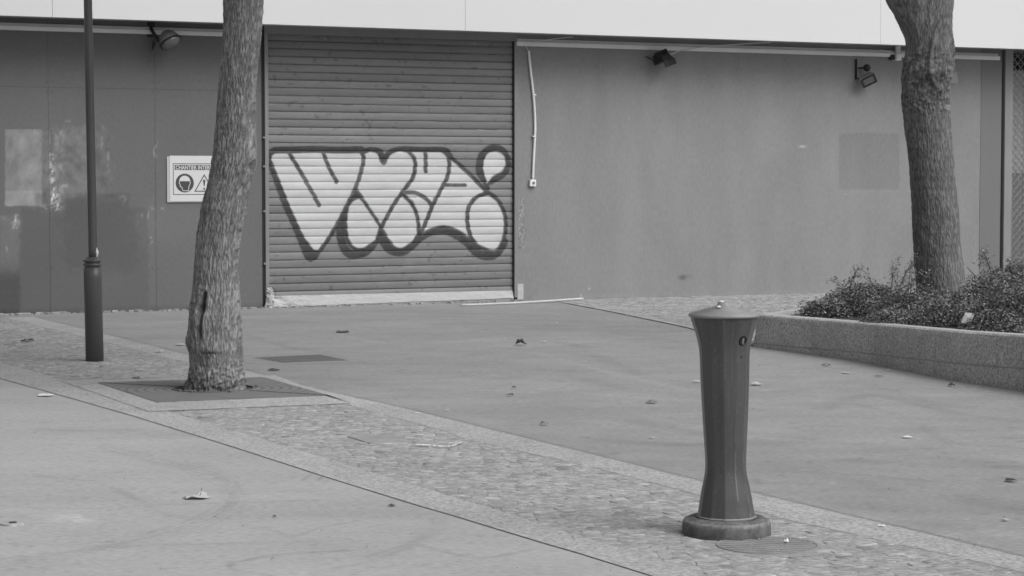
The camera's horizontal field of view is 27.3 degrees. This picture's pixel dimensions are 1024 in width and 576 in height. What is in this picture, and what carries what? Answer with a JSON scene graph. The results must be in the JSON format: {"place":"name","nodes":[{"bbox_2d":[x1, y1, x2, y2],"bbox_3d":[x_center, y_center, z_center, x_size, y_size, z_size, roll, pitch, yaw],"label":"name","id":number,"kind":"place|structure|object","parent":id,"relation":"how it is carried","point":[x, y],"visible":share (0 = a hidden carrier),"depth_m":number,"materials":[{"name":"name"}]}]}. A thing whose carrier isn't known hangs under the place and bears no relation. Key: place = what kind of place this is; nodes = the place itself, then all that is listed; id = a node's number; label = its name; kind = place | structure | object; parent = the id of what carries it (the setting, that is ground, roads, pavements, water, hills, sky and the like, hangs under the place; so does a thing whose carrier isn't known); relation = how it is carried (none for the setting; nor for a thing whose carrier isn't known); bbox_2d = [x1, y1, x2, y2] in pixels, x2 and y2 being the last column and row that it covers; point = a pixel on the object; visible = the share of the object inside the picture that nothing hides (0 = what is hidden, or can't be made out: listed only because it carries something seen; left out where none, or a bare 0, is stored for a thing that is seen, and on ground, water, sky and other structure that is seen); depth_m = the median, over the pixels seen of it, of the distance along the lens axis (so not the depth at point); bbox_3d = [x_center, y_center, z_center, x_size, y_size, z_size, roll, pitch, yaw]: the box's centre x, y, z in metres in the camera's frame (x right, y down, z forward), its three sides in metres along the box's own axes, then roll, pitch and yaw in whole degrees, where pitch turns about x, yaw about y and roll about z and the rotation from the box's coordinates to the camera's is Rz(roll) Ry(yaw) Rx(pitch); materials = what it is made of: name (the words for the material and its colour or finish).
{"place":"outdoors","nodes":[
{"label":"outdoors","id":0,"kind":"place"},
{"bbox_2d":[0,379,648,575],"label":"plaza","id":1,"kind":"structure","parent":0,"point":[8,389],"depth_m":15.57,"materials":[{"name":"concrete"}]},
{"bbox_2d":[37,393,53,395],"bbox_3d":[-3.457,0.791,15.666,0.120,0.010,0.124,0,3,0],"label":"paper scrap","id":2,"kind":"object","parent":1,"relation":"on","point":[42,394],"visible":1,"depth_m":15.67,"materials":[{"name":"white paper"}]},
{"bbox_2d":[1,378,651,575],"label":"paving joint","id":3,"kind":"object","parent":1,"relation":"on","point":[374,491],"visible":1,"depth_m":10.66,"materials":[{"name":"grey concrete"}]},
{"bbox_2d":[0,301,1023,575],"bbox_3d":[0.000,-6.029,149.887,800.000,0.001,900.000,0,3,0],"label":"ground","id":4,"kind":"structure","parent":0,"point":[540,455],"depth_m":11.83,"materials":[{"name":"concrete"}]},
{"bbox_2d":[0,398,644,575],"bbox_3d":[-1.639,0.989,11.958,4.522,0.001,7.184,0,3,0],"label":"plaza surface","id":5,"kind":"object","parent":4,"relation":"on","point":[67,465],"visible":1,"depth_m":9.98,"materials":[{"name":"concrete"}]},
{"bbox_2d":[1,521,24,525],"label":"fallen leaf","id":6,"kind":"object","parent":5,"relation":"on","point":[13,523],"visible":1,"depth_m":9.79,"materials":[{"name":"plant"}]},
{"bbox_2d":[182,488,209,498],"bbox_3d":[-1.584,1.027,10.599,0.147,0.050,0.096,0,3,0],"label":"fallen leaf","id":7,"kind":"object","parent":5,"relation":"on","point":[201,494],"visible":1,"depth_m":10.60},
{"bbox_2d":[0,362,706,575],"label":"granite band","id":8,"kind":"object","parent":4,"relation":"on","point":[411,493],"visible":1,"depth_m":11.23,"materials":[{"name":"grey stone"}]},
{"bbox_2d":[0,293,802,315],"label":"crumbled mortar","id":9,"kind":"object","parent":4,"relation":"on","point":[176,309],"visible":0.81,"depth_m":26.49,"materials":[{"name":"grey concrete"}]},
{"bbox_2d":[0,318,1023,575],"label":"cobble path","id":10,"kind":"structure","parent":4,"relation":"on","point":[284,430],"depth_m":11.34,"materials":[{"name":"stone"}]},
{"bbox_2d":[83,0,103,361],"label":"lamp post","id":11,"kind":"object","parent":10,"relation":"on","point":[93,312],"visible":1,"depth_m":18.58,"materials":[{"name":"metal"}]},
{"bbox_2d":[63,375,348,410],"bbox_3d":[-2.358,0.782,15.921,1.714,0.001,2.455,-1,3,-20],"label":"granite frame","id":12,"kind":"object","parent":10,"relation":"on","point":[94,386],"visible":1,"depth_m":15.29,"materials":[{"name":"grey stone"}]},
{"bbox_2d":[99,377,326,402],"bbox_3d":[-2.307,0.763,16.134,1.332,0.028,1.675,-1,3,-24],"label":"tree grate","id":13,"kind":"object","parent":10,"relation":"on","point":[173,391],"visible":0.86,"depth_m":15.92,"materials":[{"name":"metal"}]},
{"bbox_2d":[182,0,263,391],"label":"tree","id":14,"kind":"object","parent":13,"relation":"on","point":[214,341],"visible":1,"depth_m":15.95,"materials":[{"name":"grey plant"}]},
{"bbox_2d":[348,434,410,443],"bbox_3d":[-0.815,0.933,13.036,0.278,0.008,0.388,-1,3,-25],"label":"access cover","id":15,"kind":"object","parent":10,"relation":"on","point":[373,439],"visible":1,"depth_m":13.04,"materials":[{"name":"metal"}]},
{"bbox_2d":[416,442,460,446],"bbox_3d":[-0.406,0.938,12.659,0.321,0.001,0.210,-1,3,-24],"label":"paint dribble","id":16,"kind":"object","parent":10,"relation":"on","point":[435,445],"visible":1,"depth_m":12.66,"materials":[{"name":"white paint"}]},
{"bbox_2d":[12,327,1013,569],"bbox_3d":[0.486,0.754,16.392,11.989,0.004,15.582,0,3,0],"label":"grit","id":17,"kind":"object","parent":10,"relation":"on","point":[527,504],"visible":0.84,"depth_m":9.98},
{"bbox_2d":[44,319,1021,556],"bbox_3d":[1.451,1.069,10.329,0.106,0.001,32.056,-1,3,-26],"label":"paving joint","id":18,"kind":"object","parent":10,"relation":"on","point":[645,467],"visible":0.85,"depth_m":11.58,"materials":[{"name":"grey concrete"}]},
{"bbox_2d":[682,300,770,540],"bbox_3d":[0.969,0.586,9.521,0.402,1.062,0.402,0,3,0],"label":"drinking fountain","id":19,"kind":"object","parent":10,"relation":"on","point":[724,331],"visible":1,"depth_m":9.43,"materials":[{"name":"paint"}]},
{"bbox_2d":[716,536,819,554],"bbox_3d":[1.120,1.126,9.242,0.452,0.010,0.452,0,3,0],"label":"manhole cover","id":20,"kind":"object","parent":10,"relation":"on","point":[773,545],"visible":1,"depth_m":9.21,"materials":[{"name":"metal"}]},
{"bbox_2d":[0,0,1023,313],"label":"shop building","id":21,"kind":"structure","parent":4,"relation":"on","point":[394,138],"depth_m":27.74,"materials":[{"name":"paint"}]},
{"bbox_2d":[0,22,222,35],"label":"cable trunking","id":22,"kind":"object","parent":21,"relation":"attached to","point":[102,29],"visible":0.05,"depth_m":25.46,"materials":[{"name":"white plastic"}]},
{"bbox_2d":[147,22,180,50],"bbox_3d":[-4.235,-3.054,25.586,0.480,0.354,0.282,1,3,26],"label":"floodlight","id":23,"kind":"object","parent":21,"relation":"attached to","point":[167,40],"visible":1,"depth_m":25.48,"materials":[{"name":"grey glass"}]},
{"bbox_2d":[167,156,211,201],"bbox_3d":[-3.902,-1.345,26.042,0.720,0.573,0.020,-1,3,-25],"label":"warning sign","id":24,"kind":"object","parent":21,"relation":"attached to","point":[187,178],"visible":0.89,"depth_m":25.99,"materials":[{"name":"white plastic"}]},
{"bbox_2d":[525,46,535,185],"bbox_3d":[0.213,-2.286,27.912,0.243,1.885,0.051,-1,3,-25],"label":"switch drop","id":25,"kind":"object","parent":21,"relation":"attached to","point":[532,182],"visible":1,"depth_m":27.95,"materials":[{"name":"white plastic"}]},
{"bbox_2d":[531,37,572,42],"bbox_3d":[0.530,-3.281,27.905,0.614,0.096,0.013,-1,3,-25],"label":"cable","id":26,"kind":"object","parent":21,"relation":"attached to","point":[551,39],"visible":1,"depth_m":27.90,"materials":[{"name":"grey plastic"}]},
{"bbox_2d":[646,49,675,66],"bbox_3d":[1.998,-3.108,28.582,0.371,0.267,0.295,2,3,32],"label":"floodlight","id":27,"kind":"object","parent":21,"relation":"attached to","point":[665,57],"visible":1,"depth_m":28.50,"materials":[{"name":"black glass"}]},
{"bbox_2d":[670,42,770,54],"bbox_3d":[2.868,-3.293,29.046,1.632,0.232,0.014,-1,3,-25],"label":"cable","id":28,"kind":"object","parent":21,"relation":"attached to","point":[720,45],"visible":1,"depth_m":29.04,"materials":[{"name":"grey plastic"}]},
{"bbox_2d":[516,39,999,59],"bbox_3d":[3.619,-3.320,29.457,7.867,0.095,0.049,-1,3,-25],"label":"cable trunking","id":29,"kind":"object","parent":21,"relation":"attached to","point":[724,48],"visible":1,"depth_m":29.13,"materials":[{"name":"white plastic"}]},
{"bbox_2d":[855,59,877,87],"bbox_3d":[5.035,-3.045,29.998,0.325,0.418,0.195,0,3,9],"label":"floodlight","id":30,"kind":"object","parent":21,"relation":"attached to","point":[867,79],"visible":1,"depth_m":29.99,"materials":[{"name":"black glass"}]},
{"bbox_2d":[888,46,900,60],"bbox_3d":[5.494,-3.384,30.302,0.150,0.240,0.110,-1,3,-25],"label":"junction box","id":31,"kind":"object","parent":21,"relation":"attached to","point":[896,56],"visible":0.87,"depth_m":30.27,"materials":[{"name":"white plastic"}]},
{"bbox_2d":[950,72,957,83],"bbox_3d":[6.349,-3.084,30.669,0.160,0.250,0.200,-1,3,-25],"label":"wall box","id":32,"kind":"object","parent":21,"relation":"attached to","point":[954,79],"visible":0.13,"depth_m":30.59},
{"bbox_2d":[8,317,1023,571],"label":"granite band","id":33,"kind":"object","parent":4,"relation":"on","point":[824,519],"visible":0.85,"depth_m":11.46,"materials":[{"name":"grey stone"}]},
{"bbox_2d":[41,303,1023,555],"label":"asphalt surface","id":34,"kind":"object","parent":4,"relation":"on","point":[819,434],"visible":0.76,"depth_m":15.65,"materials":[{"name":"grey asphalt"}]},
{"bbox_2d":[251,354,352,362],"bbox_3d":[-1.894,0.636,18.937,0.703,0.004,0.770,-1,3,-26],"label":"utility cover","id":35,"kind":"object","parent":34,"relation":"on","point":[303,358],"visible":1,"depth_m":18.96,"materials":[{"name":"metal"}]},
{"bbox_2d":[515,339,525,343],"bbox_3d":[0.087,0.520,20.498,0.102,0.053,0.087,-1,3,-26],"label":"fallen leaf","id":36,"kind":"object","parent":34,"relation":"on","point":[520,340],"visible":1,"depth_m":20.51,"materials":[{"name":"plant"}]},
{"bbox_2d":[460,298,583,305],"bbox_3d":[0.163,0.181,27.468,2.037,0.041,0.078,-2,4,-38],"label":"fallen conduit","id":37,"kind":"object","parent":34,"relation":"on","point":[521,302],"visible":1,"depth_m":27.40,"materials":[{"name":"grey plastic"}]},
{"bbox_2d":[754,291,1023,390],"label":"planter","id":38,"kind":"object","parent":34,"relation":"on","point":[988,358],"visible":0.59,"depth_m":17.78,"materials":[{"name":"concrete"}]},
{"bbox_2d":[789,296,859,317],"bbox_3d":[3.032,0.210,20.193,0.605,0.277,0.613,1,3,26],"label":"shrub","id":39,"kind":"object","parent":38,"relation":"on","point":[817,308],"visible":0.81,"depth_m":20.05,"materials":[{"name":"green plant"}]},
{"bbox_2d":[823,261,948,316],"bbox_3d":[3.469,0.021,20.463,1.091,0.586,1.143,-2,4,-34],"label":"shrub","id":40,"kind":"object","parent":38,"relation":"on","point":[857,294],"visible":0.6,"depth_m":20.28,"materials":[{"name":"grey plant"}]},
{"bbox_2d":[858,306,918,326],"bbox_3d":[3.377,0.272,18.787,0.604,0.216,1.042,0,3,0],"label":"shrub","id":41,"kind":"object","parent":38,"relation":"on","point":[892,315],"visible":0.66,"depth_m":18.62,"materials":[{"name":"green plant"}]},
{"bbox_2d":[868,253,961,321],"bbox_3d":[3.720,0.021,19.302,0.926,0.683,1.193,0,3,0],"label":"shrub","id":42,"kind":"object","parent":38,"relation":"on","point":[901,302],"visible":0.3,"depth_m":19.24,"materials":[{"name":"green plant"}]},
{"bbox_2d":[886,0,966,298],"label":"tree","id":43,"kind":"object","parent":38,"relation":"on","point":[928,61],"visible":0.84,"depth_m":20.77,"materials":[{"name":"grey plant"}]},
{"bbox_2d":[899,284,1013,327],"bbox_3d":[3.932,0.164,18.448,1.119,0.446,1.229,0,3,0],"label":"shrub","id":44,"kind":"object","parent":38,"relation":"on","point":[952,309],"visible":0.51,"depth_m":18.30,"materials":[{"name":"grey plant"}]},
{"bbox_2d":[956,245,1023,313],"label":"shrub","id":45,"kind":"object","parent":38,"relation":"on","point":[1017,274],"visible":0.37,"depth_m":19.56,"materials":[{"name":"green plant"}]},
{"bbox_2d":[958,266,1023,331],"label":"shrub","id":46,"kind":"object","parent":38,"relation":"on","point":[1014,298],"visible":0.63,"depth_m":17.48,"materials":[{"name":"grey plant"}]},
{"bbox_2d":[958,307,1023,332],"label":"shrub","id":47,"kind":"object","parent":38,"relation":"on","point":[998,325],"visible":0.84,"depth_m":17.11,"materials":[{"name":"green plant"}]},
{"bbox_2d":[961,312,973,323],"bbox_3d":[3.752,0.248,17.385,0.108,0.090,0.049,1,3,15],"label":"paper scrap","id":48,"kind":"object","parent":47,"relation":"in","point":[967,316],"visible":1,"depth_m":17.39,"materials":[{"name":"white paper"}]},
{"bbox_2d":[558,288,980,342],"bbox_3d":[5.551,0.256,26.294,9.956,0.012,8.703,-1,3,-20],"label":"cobble path","id":49,"kind":"structure","parent":0,"point":[785,301],"depth_m":27.36,"materials":[{"name":"stone"}]},
{"bbox_2d":[564,302,753,344],"bbox_3d":[1.595,0.366,24.065,0.240,0.001,7.472,-1,3,-13],"label":"paving joint","id":50,"kind":"object","parent":49,"relation":"on","point":[637,316],"visible":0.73,"depth_m":24.80,"materials":[{"name":"stone"}]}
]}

